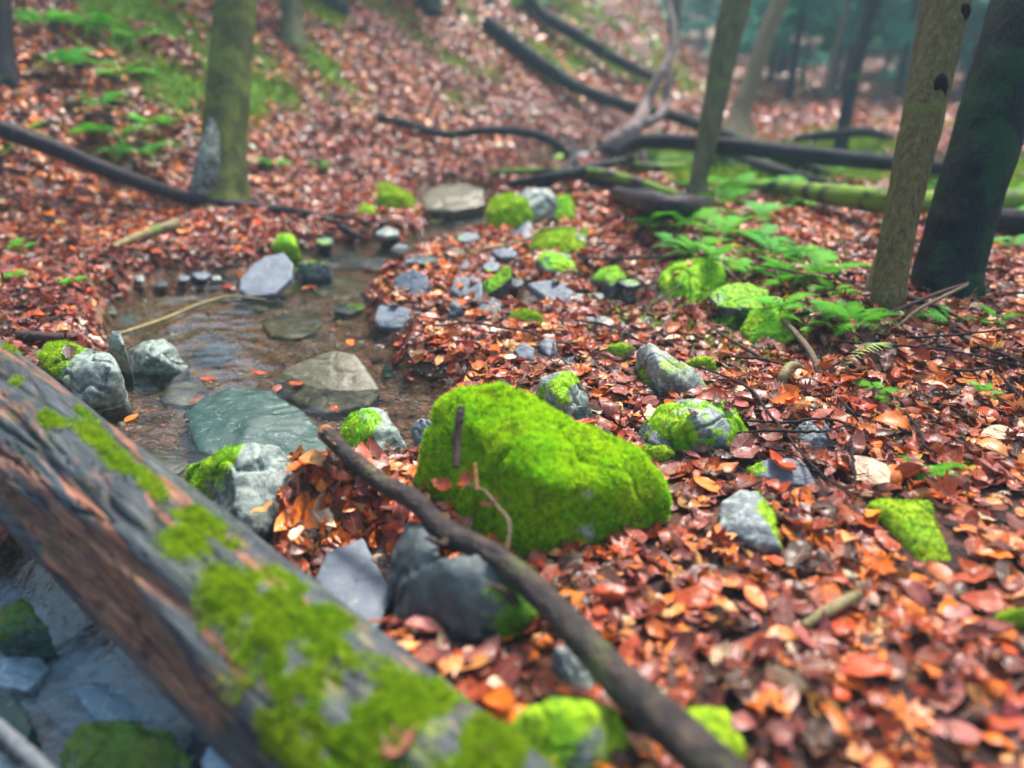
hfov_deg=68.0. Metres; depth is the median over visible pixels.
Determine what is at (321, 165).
fern
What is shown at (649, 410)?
fallen leaf
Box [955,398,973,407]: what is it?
fallen leaf
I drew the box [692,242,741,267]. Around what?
fern
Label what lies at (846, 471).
fallen leaf
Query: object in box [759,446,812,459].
twig
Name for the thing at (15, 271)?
fern
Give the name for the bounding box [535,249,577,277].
rock
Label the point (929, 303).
stick
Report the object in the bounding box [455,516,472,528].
fallen leaf
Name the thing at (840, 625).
fallen leaf
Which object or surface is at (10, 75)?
tree
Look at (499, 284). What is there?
rock
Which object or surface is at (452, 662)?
fallen leaf
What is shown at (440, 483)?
fallen leaf
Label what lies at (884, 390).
fern
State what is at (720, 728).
rock
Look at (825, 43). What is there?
hemlock tree
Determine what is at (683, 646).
fallen leaf
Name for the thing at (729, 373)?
fallen leaf
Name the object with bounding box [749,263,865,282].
twig
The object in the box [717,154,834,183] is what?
branch
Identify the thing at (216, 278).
rock
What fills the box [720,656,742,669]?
fallen leaf
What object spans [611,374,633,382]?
fallen leaf
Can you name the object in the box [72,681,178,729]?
rock
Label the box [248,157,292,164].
fern
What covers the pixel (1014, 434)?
fallen leaf
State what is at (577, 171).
branch
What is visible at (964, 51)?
hemlock tree
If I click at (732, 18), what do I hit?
tree
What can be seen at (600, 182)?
branch
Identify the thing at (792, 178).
fern
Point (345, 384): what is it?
rock
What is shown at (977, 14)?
hemlock tree
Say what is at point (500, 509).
twig
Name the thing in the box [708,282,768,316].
rock
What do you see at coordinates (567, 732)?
rock
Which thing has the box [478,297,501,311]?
rock
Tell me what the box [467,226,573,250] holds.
stick
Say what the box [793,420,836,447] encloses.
rock
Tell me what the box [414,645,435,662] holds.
fallen leaf
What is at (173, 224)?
stick
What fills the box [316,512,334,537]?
fallen leaf
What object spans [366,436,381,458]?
fallen leaf
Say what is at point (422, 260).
rock
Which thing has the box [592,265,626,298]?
rock
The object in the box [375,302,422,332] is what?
rock
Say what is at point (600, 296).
rock
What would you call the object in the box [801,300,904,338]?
fern
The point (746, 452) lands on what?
fallen leaf
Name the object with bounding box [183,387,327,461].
rock
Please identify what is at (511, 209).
boulder
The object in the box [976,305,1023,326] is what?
fern
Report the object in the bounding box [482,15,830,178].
fallen log
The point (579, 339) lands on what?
fallen leaf
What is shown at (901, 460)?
fallen leaf
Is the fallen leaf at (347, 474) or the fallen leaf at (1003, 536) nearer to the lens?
the fallen leaf at (1003, 536)
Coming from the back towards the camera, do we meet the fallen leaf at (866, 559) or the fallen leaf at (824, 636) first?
the fallen leaf at (866, 559)
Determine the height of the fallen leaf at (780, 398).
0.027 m
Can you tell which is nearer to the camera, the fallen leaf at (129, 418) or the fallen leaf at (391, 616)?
the fallen leaf at (391, 616)
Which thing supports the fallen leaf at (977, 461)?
on the leaf litter at (958, 621)
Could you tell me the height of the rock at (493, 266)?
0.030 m
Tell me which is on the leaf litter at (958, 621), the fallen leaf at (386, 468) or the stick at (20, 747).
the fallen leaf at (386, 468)
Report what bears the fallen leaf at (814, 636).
on the leaf litter at (958, 621)
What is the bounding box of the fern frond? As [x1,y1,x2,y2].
[843,342,891,370]
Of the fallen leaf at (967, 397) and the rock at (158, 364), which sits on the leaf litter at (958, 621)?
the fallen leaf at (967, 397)
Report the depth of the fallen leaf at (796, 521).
1.60 m
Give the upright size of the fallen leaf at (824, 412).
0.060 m
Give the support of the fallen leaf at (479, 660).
on the fallen leaf at (452, 662)
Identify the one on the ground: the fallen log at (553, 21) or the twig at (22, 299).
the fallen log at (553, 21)
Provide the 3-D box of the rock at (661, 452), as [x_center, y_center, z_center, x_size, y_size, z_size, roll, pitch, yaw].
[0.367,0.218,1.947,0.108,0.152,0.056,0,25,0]
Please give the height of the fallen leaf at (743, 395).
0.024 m
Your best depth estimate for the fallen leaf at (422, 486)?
1.70 m
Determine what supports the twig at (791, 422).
on the leaf litter at (958, 621)
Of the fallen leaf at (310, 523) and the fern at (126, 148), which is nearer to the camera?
the fallen leaf at (310, 523)
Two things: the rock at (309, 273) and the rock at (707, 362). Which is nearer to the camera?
the rock at (707, 362)
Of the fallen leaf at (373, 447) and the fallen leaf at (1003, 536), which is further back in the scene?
the fallen leaf at (373, 447)
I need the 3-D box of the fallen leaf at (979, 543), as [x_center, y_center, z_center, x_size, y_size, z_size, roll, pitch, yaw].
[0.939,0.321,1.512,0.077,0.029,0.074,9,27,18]
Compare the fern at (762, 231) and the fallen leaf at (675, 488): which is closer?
the fallen leaf at (675, 488)
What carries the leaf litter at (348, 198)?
on the ground
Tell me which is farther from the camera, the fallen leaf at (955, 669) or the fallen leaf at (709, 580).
the fallen leaf at (709, 580)
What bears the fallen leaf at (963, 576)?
on the leaf litter at (958, 621)
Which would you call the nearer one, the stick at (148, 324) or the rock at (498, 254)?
the stick at (148, 324)
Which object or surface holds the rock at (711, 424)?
on the ground
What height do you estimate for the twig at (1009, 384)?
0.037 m
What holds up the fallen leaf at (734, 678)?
on the leaf litter at (958, 621)
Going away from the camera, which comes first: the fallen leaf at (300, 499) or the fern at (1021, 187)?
the fallen leaf at (300, 499)
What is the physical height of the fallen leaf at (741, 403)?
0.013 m
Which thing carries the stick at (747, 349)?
on the leaf litter at (958, 621)
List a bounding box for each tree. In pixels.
[0,0,21,89]
[185,0,257,212]
[279,0,312,54]
[319,0,351,18]
[415,0,442,19]
[657,0,719,37]
[667,0,681,41]
[680,0,764,33]
[685,0,752,196]
[698,3,709,48]
[703,0,826,80]
[709,3,821,47]
[722,0,788,135]
[740,0,856,99]
[774,0,913,92]
[774,26,791,72]
[798,0,963,74]
[798,14,814,81]
[821,0,848,99]
[833,0,881,149]
[837,0,865,93]
[842,0,989,97]
[863,0,971,314]
[876,4,974,84]
[908,0,1023,303]
[955,41,968,72]
[958,26,979,93]
[960,3,986,70]
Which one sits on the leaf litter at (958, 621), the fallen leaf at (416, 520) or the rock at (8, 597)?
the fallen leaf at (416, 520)
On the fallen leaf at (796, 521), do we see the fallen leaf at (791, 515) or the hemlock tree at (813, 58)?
the fallen leaf at (791, 515)
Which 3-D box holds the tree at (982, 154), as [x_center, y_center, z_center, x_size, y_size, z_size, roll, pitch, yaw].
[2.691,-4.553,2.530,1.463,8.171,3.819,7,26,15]
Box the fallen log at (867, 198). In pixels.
[738,181,1023,213]
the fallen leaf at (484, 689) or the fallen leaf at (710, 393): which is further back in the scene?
the fallen leaf at (710, 393)
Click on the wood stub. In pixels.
(784, 372)
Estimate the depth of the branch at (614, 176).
4.91 m
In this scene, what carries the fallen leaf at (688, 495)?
on the leaf litter at (958, 621)
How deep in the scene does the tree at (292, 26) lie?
6.06 m
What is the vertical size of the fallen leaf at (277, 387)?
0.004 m
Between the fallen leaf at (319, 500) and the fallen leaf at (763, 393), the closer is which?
the fallen leaf at (319, 500)
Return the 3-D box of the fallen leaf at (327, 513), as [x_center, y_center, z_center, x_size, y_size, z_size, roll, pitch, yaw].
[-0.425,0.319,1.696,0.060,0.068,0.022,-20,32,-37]
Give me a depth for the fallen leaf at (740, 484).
1.74 m
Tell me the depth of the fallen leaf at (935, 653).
1.26 m
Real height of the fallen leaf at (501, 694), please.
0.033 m
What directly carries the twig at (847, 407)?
on the leaf litter at (958, 621)
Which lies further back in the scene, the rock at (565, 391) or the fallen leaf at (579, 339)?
the fallen leaf at (579, 339)
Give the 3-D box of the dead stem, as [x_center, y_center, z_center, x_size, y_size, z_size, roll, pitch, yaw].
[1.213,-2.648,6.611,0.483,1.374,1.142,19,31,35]
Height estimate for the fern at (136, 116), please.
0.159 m
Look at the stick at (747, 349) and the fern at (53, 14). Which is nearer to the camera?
the stick at (747, 349)
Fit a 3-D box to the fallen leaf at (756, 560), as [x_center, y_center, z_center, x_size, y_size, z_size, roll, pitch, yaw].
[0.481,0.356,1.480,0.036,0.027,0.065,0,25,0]
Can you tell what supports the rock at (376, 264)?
on the ground
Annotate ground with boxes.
[0,0,1023,767]
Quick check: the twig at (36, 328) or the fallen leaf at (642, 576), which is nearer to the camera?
the fallen leaf at (642, 576)
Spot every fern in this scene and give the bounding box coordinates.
[0,237,38,252]
[0,269,30,278]
[1,142,15,154]
[12,7,98,31]
[24,47,100,76]
[29,121,50,136]
[53,276,91,285]
[59,11,124,28]
[65,121,161,158]
[67,89,138,112]
[88,136,192,167]
[92,60,158,84]
[102,25,176,48]
[119,112,199,137]
[153,0,193,6]
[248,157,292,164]
[311,160,339,169]
[512,0,563,9]
[531,13,582,23]
[618,217,675,234]
[640,205,736,225]
[651,232,686,251]
[661,236,738,260]
[669,213,772,242]
[671,176,723,183]
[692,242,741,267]
[695,180,756,204]
[708,256,790,273]
[710,172,776,193]
[721,200,794,223]
[725,224,800,246]
[726,229,815,261]
[735,292,819,312]
[748,256,820,289]
[768,242,844,260]
[769,174,807,195]
[769,249,871,284]
[775,313,831,337]
[777,198,831,206]
[792,275,861,296]
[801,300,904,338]
[807,299,849,326]
[819,165,849,174]
[850,379,901,400]
[901,455,963,480]
[917,303,986,325]
[927,183,935,189]
[953,456,978,474]
[963,379,1004,399]
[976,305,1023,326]
[993,234,1023,245]
[1008,182,1023,189]
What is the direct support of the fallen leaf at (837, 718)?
on the leaf litter at (958, 621)
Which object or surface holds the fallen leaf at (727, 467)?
on the leaf litter at (958, 621)
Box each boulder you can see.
[413,380,672,556]
[484,192,532,228]
[519,188,557,224]
[555,194,576,221]
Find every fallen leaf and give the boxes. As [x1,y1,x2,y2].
[124,414,137,421]
[200,376,215,380]
[250,501,271,512]
[270,541,286,555]
[272,384,281,390]
[285,511,316,528]
[286,461,302,471]
[287,443,302,460]
[288,526,303,540]
[289,381,303,384]
[292,493,305,519]
[298,449,325,467]
[304,496,326,523]
[310,508,332,542]
[312,491,337,527]
[313,543,337,564]
[316,485,332,508]
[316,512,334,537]
[322,452,339,465]
[324,461,354,479]
[341,500,362,532]
[355,442,372,458]
[358,477,377,497]
[360,511,369,526]
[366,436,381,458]
[368,465,390,487]
[368,613,397,622]
[370,458,388,472]
[379,723,417,757]
[381,470,398,494]
[384,454,411,462]
[389,460,404,473]
[395,504,410,521]
[398,640,420,650]
[399,463,417,474]
[408,518,420,522]
[409,349,425,353]
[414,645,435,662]
[416,480,427,490]
[431,477,451,489]
[434,654,466,677]
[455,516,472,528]
[456,466,472,487]
[456,680,470,696]
[457,682,494,701]
[458,655,488,670]
[464,634,499,667]
[467,675,500,716]
[478,492,497,506]
[479,684,515,704]
[481,656,501,666]
[487,656,520,685]
[487,676,513,686]
[539,570,565,576]
[541,563,558,584]
[560,589,586,605]
[573,336,583,341]
[576,418,599,422]
[581,562,601,579]
[583,607,606,631]
[592,567,624,587]
[592,583,637,598]
[593,605,607,616]
[602,401,618,420]
[607,530,641,556]
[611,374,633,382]
[613,558,649,575]
[619,633,641,663]
[624,525,646,542]
[624,553,641,568]
[624,582,642,592]
[624,592,653,617]
[627,567,646,584]
[643,403,655,417]
[669,482,687,493]
[669,528,690,551]
[669,630,695,663]
[676,491,696,509]
[681,486,693,512]
[682,584,723,599]
[689,456,721,469]
[693,475,718,491]
[695,387,727,399]
[699,571,722,592]
[699,653,725,683]
[702,462,738,471]
[704,525,745,557]
[704,526,736,545]
[711,545,735,554]
[714,524,733,542]
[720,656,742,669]
[721,367,744,378]
[725,667,762,688]
[726,398,748,406]
[730,433,753,454]
[731,447,763,457]
[731,711,757,729]
[733,391,764,402]
[734,405,748,414]
[734,471,762,488]
[734,475,761,491]
[744,585,766,611]
[745,701,764,713]
[748,389,770,398]
[748,551,766,574]
[749,645,781,658]
[750,636,779,662]
[755,681,780,693]
[756,424,782,440]
[761,408,780,424]
[762,380,774,389]
[762,391,778,402]
[765,625,799,644]
[765,679,797,711]
[766,665,811,693]
[766,717,794,743]
[768,688,790,717]
[769,449,796,469]
[771,392,799,403]
[771,590,794,626]
[772,727,783,767]
[773,511,784,522]
[777,501,804,524]
[780,638,807,650]
[781,383,798,399]
[782,509,803,523]
[782,650,804,671]
[785,541,812,568]
[787,649,835,678]
[791,620,831,653]
[793,602,816,613]
[796,628,838,654]
[797,393,810,408]
[797,629,818,644]
[804,517,833,530]
[807,408,834,417]
[811,499,836,523]
[811,588,839,607]
[816,547,833,572]
[817,494,841,507]
[819,610,848,649]
[821,540,845,560]
[823,701,852,733]
[830,405,849,427]
[830,452,851,471]
[831,616,855,635]
[835,450,868,474]
[836,504,862,524]
[837,394,849,401]
[840,375,863,382]
[844,540,863,563]
[846,430,865,448]
[846,571,875,590]
[846,654,891,675]
[847,390,877,410]
[849,455,889,484]
[853,388,871,398]
[855,542,872,563]
[861,550,896,580]
[865,370,890,383]
[870,411,911,429]
[875,527,901,551]
[882,690,935,731]
[888,464,904,484]
[892,458,924,464]
[894,462,922,479]
[897,577,931,610]
[902,463,934,470]
[904,477,930,483]
[906,453,922,465]
[911,348,930,360]
[912,612,933,630]
[912,643,951,662]
[916,433,952,442]
[919,579,954,594]
[922,720,966,767]
[925,467,962,502]
[929,721,982,743]
[938,447,962,466]
[940,470,970,487]
[945,641,974,676]
[951,572,989,582]
[952,651,980,669]
[954,391,973,411]
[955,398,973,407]
[960,591,1006,611]
[962,700,995,717]
[965,532,988,553]
[966,454,998,474]
[973,707,1023,729]
[974,617,1015,630]
[975,407,1000,422]
[976,437,1008,456]
[977,548,1012,557]
[978,458,1013,477]
[981,425,1012,438]
[981,533,1023,549]
[985,539,1020,557]
[990,529,1010,550]
[995,557,1014,589]
[1001,575,1023,590]
[1003,427,1023,439]
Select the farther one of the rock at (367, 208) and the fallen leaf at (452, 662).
the rock at (367, 208)
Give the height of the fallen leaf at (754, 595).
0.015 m
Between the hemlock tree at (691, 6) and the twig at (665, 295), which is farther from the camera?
the hemlock tree at (691, 6)
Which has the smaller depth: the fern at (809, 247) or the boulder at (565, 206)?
the fern at (809, 247)
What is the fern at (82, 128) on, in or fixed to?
on the ground
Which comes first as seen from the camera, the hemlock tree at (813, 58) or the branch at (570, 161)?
the branch at (570, 161)
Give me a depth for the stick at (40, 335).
2.50 m
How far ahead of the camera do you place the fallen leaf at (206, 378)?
2.51 m
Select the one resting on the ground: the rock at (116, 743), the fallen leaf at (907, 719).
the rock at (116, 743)
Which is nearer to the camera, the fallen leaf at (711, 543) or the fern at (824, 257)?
the fallen leaf at (711, 543)
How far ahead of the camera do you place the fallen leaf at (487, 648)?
1.30 m
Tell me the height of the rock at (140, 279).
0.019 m
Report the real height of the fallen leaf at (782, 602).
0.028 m
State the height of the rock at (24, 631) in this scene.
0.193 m
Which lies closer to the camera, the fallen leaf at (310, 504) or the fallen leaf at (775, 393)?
the fallen leaf at (310, 504)
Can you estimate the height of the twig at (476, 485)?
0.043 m
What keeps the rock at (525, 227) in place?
on the ground
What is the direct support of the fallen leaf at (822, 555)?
on the leaf litter at (958, 621)
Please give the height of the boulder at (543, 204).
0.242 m
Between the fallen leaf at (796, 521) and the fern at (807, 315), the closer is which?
the fallen leaf at (796, 521)
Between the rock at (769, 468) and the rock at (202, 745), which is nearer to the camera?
the rock at (202, 745)
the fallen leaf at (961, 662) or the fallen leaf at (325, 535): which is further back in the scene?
the fallen leaf at (325, 535)
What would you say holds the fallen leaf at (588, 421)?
on the leaf litter at (958, 621)
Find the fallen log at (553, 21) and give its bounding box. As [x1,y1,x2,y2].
[525,0,654,81]
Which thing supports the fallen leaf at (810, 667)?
on the leaf litter at (958, 621)
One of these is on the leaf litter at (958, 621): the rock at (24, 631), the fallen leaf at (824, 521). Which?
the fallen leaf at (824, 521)
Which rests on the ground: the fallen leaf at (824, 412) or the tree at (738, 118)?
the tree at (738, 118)
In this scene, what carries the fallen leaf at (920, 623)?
on the leaf litter at (958, 621)
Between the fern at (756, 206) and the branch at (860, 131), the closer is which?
the fern at (756, 206)
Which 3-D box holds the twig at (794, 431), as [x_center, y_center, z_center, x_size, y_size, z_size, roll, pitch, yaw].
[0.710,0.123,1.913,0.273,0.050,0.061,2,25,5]
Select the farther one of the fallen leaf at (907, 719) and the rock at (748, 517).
the rock at (748, 517)
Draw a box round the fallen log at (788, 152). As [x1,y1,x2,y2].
[615,133,942,174]
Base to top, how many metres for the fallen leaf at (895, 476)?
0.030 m
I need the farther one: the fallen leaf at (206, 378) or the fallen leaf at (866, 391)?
the fallen leaf at (206, 378)
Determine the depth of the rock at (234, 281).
3.53 m
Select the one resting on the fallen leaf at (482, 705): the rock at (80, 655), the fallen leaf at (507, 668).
the fallen leaf at (507, 668)
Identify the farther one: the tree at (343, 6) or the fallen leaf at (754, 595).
the tree at (343, 6)
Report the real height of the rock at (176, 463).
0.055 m
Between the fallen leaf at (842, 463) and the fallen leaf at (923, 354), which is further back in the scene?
the fallen leaf at (923, 354)
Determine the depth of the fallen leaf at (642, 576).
1.48 m
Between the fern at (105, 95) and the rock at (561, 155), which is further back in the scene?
the rock at (561, 155)
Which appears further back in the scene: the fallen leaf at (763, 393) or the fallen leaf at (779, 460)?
the fallen leaf at (763, 393)
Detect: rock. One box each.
[0,585,46,618]
[0,598,58,664]
[0,653,51,699]
[0,689,42,767]
[35,626,143,737]
[36,339,132,421]
[54,596,88,626]
[58,718,191,767]
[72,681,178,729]
[108,306,117,315]
[108,331,135,388]
[112,646,135,666]
[117,314,139,325]
[127,338,191,389]
[135,275,144,282]
[146,449,188,475]
[154,280,167,288]
[159,381,208,408]
[178,275,190,281]
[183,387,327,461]
[183,442,292,541]
[190,724,207,755]
[191,272,210,280]
[192,341,235,365]
[201,746,229,767]
[210,275,221,281]
[220,277,239,287]
[236,298,282,313]
[239,253,294,302]
[262,311,321,341]
[271,233,301,265]
[273,351,379,418]
[294,260,333,289]
[309,276,363,298]
[315,538,389,630]
[316,237,333,248]
[320,251,366,269]
[333,302,364,317]
[340,406,408,454]
[357,203,377,219]
[358,257,392,273]
[374,181,415,213]
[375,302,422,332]
[376,227,398,238]
[381,364,391,379]
[386,522,538,639]
[390,244,411,254]
[394,270,429,296]
[404,254,432,266]
[411,418,431,445]
[420,183,484,225]
[427,217,444,225]
[446,248,465,260]
[448,297,462,318]
[451,276,482,300]
[457,232,480,243]
[458,261,469,268]
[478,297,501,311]
[482,262,500,273]
[482,266,511,300]
[483,218,533,238]
[491,247,517,260]
[507,696,630,767]
[510,279,524,290]
[514,343,534,360]
[527,280,574,302]
[529,225,588,254]
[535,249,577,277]
[535,370,588,417]
[539,338,557,356]
[551,646,592,687]
[552,152,589,163]
[563,357,576,364]
[575,406,592,419]
[588,293,603,300]
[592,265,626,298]
[595,316,605,321]
[603,341,634,359]
[617,279,641,290]
[622,294,633,301]
[634,342,705,395]
[639,398,748,451]
[641,317,653,324]
[641,443,674,460]
[648,431,672,447]
[657,257,726,303]
[685,703,748,758]
[686,355,715,370]
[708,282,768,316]
[717,490,782,554]
[739,303,795,343]
[746,458,814,486]
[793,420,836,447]
[864,496,952,561]
[994,606,1023,629]
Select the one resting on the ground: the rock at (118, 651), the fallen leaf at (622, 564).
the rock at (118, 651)
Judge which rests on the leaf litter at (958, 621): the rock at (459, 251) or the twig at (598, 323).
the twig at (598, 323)
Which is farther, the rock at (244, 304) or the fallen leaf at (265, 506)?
the rock at (244, 304)
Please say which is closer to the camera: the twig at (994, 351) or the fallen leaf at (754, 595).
the fallen leaf at (754, 595)
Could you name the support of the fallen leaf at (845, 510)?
on the leaf litter at (958, 621)
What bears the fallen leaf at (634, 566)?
on the fallen leaf at (622, 564)
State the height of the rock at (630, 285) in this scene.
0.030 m
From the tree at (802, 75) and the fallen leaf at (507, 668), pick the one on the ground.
the tree at (802, 75)
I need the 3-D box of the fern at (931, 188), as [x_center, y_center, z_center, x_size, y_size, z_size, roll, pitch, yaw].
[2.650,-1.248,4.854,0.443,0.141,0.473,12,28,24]
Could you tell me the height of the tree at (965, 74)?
9.487 m
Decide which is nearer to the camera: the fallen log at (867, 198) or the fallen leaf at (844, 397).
the fallen leaf at (844, 397)
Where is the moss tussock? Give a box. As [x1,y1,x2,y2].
[508,308,543,327]
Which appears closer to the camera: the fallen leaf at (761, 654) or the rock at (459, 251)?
the fallen leaf at (761, 654)
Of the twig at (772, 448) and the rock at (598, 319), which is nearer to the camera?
the twig at (772, 448)
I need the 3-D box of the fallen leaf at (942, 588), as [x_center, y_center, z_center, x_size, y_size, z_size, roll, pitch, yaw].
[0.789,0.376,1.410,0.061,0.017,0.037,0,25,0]
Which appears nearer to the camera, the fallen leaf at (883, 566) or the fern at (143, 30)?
the fallen leaf at (883, 566)
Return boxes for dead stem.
[596,0,677,161]
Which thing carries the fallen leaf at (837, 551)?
on the leaf litter at (958, 621)
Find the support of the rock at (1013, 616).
on the ground
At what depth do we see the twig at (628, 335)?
2.58 m
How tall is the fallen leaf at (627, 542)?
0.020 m
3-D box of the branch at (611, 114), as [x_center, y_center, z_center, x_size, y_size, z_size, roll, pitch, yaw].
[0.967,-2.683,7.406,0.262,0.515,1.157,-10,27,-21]
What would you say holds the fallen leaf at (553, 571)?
on the leaf litter at (958, 621)
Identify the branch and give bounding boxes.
[0,119,370,239]
[317,424,750,767]
[377,113,581,165]
[489,166,687,194]
[507,154,641,187]
[534,132,576,188]
[573,176,665,193]
[599,103,621,126]
[609,186,714,219]
[622,161,687,172]
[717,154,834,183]
[794,126,896,141]
[907,293,973,325]
[996,208,1023,234]
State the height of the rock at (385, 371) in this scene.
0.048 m
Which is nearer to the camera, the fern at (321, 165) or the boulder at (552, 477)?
the boulder at (552, 477)
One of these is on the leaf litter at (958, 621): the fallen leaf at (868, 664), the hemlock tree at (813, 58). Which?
the fallen leaf at (868, 664)
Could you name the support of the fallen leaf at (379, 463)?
on the leaf litter at (958, 621)
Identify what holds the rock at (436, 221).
on the ground
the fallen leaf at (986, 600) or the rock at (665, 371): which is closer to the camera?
the fallen leaf at (986, 600)
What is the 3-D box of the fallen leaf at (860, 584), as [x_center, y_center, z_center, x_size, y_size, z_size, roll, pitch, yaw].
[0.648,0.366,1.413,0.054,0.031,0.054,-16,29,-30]
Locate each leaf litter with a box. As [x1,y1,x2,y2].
[0,0,1023,249]
[0,185,1023,767]
[406,0,964,127]
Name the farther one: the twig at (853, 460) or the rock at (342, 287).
the rock at (342, 287)
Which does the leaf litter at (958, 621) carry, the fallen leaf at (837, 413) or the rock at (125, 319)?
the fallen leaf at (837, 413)
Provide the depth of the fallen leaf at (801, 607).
1.37 m
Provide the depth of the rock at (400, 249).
3.98 m
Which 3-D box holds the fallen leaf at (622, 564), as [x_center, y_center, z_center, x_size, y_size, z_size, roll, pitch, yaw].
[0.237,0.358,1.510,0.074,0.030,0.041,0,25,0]
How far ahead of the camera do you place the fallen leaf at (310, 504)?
1.69 m
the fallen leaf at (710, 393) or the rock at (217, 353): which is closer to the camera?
the fallen leaf at (710, 393)
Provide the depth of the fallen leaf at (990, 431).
1.93 m
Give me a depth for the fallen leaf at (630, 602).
1.40 m
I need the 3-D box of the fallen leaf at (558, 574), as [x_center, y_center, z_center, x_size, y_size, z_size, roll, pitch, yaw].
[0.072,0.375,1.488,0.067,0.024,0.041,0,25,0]
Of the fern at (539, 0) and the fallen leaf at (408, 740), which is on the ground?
the fern at (539, 0)
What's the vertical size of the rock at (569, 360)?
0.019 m
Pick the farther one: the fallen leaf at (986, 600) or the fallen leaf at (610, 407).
the fallen leaf at (610, 407)
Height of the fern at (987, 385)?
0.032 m
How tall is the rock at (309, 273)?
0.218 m
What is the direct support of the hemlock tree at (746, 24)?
on the ground
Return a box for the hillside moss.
[70,0,1023,363]
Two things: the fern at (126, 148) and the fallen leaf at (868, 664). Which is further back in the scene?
the fern at (126, 148)
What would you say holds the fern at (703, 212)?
on the ground
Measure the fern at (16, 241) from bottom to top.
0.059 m
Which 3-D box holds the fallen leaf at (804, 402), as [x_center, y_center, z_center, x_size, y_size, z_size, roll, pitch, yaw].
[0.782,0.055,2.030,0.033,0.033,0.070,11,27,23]
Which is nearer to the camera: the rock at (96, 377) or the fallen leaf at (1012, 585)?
the fallen leaf at (1012, 585)
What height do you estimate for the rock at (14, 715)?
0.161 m
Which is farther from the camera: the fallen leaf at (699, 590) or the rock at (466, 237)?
the rock at (466, 237)
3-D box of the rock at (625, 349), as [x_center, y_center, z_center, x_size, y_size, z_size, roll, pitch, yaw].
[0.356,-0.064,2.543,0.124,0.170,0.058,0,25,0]
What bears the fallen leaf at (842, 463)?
on the leaf litter at (958, 621)
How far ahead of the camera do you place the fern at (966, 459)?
1.80 m
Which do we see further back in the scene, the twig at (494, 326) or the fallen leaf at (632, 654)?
the twig at (494, 326)
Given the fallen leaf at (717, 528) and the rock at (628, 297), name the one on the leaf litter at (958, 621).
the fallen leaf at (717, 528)
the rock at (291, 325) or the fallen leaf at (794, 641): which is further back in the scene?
the rock at (291, 325)
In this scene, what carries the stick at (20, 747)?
on the ground
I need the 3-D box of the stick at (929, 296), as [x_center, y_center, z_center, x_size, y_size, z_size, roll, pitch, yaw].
[1.415,-0.289,2.588,0.398,0.072,0.016,-11,27,-22]
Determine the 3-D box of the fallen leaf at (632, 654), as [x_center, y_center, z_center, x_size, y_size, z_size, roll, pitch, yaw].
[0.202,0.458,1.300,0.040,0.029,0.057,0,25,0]
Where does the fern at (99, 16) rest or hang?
on the ground
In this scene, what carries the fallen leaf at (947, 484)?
on the leaf litter at (958, 621)
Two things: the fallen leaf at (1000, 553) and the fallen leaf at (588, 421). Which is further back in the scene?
the fallen leaf at (588, 421)
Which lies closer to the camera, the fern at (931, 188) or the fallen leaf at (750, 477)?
the fallen leaf at (750, 477)
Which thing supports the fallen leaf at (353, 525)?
on the leaf litter at (958, 621)
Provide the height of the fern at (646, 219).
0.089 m
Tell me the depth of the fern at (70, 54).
4.77 m
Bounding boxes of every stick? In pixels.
[0,718,53,767]
[14,330,63,340]
[105,218,181,249]
[107,295,266,338]
[452,406,464,467]
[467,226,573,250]
[583,254,685,259]
[694,234,821,372]
[704,320,769,362]
[800,589,862,629]
[881,282,969,316]
[897,283,968,327]
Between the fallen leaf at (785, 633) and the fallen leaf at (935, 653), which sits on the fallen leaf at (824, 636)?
the fallen leaf at (785, 633)
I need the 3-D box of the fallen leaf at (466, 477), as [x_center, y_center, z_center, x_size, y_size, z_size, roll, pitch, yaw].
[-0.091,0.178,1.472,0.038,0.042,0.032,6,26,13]
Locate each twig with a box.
[0,280,60,300]
[0,292,58,306]
[22,307,83,338]
[409,314,643,365]
[465,483,510,549]
[473,462,478,490]
[574,319,627,332]
[620,332,646,343]
[642,257,761,311]
[694,364,856,499]
[725,356,784,365]
[737,424,847,439]
[742,417,856,429]
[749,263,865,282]
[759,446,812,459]
[828,341,1023,366]
[837,397,871,422]
[850,436,856,490]
[875,327,1023,345]
[904,411,953,453]
[937,366,998,379]
[962,337,1023,362]
[994,369,1023,397]
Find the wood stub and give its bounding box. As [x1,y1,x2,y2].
[777,361,803,383]
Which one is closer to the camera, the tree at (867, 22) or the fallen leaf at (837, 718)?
the fallen leaf at (837, 718)
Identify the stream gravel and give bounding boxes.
[0,229,657,767]
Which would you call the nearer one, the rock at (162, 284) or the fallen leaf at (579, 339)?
the fallen leaf at (579, 339)
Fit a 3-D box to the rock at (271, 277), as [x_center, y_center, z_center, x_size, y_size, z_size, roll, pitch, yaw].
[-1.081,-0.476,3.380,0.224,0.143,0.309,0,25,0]
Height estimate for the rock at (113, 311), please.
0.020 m
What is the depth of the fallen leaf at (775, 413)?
2.00 m
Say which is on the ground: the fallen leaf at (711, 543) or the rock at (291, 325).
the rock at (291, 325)
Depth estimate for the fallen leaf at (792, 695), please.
1.19 m
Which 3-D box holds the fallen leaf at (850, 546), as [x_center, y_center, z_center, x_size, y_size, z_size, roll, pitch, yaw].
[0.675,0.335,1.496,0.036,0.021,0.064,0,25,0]
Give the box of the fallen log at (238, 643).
[0,339,562,767]
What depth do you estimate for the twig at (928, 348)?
2.35 m
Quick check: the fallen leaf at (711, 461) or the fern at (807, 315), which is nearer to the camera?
the fallen leaf at (711, 461)
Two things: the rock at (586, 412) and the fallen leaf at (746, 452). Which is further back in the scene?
the rock at (586, 412)

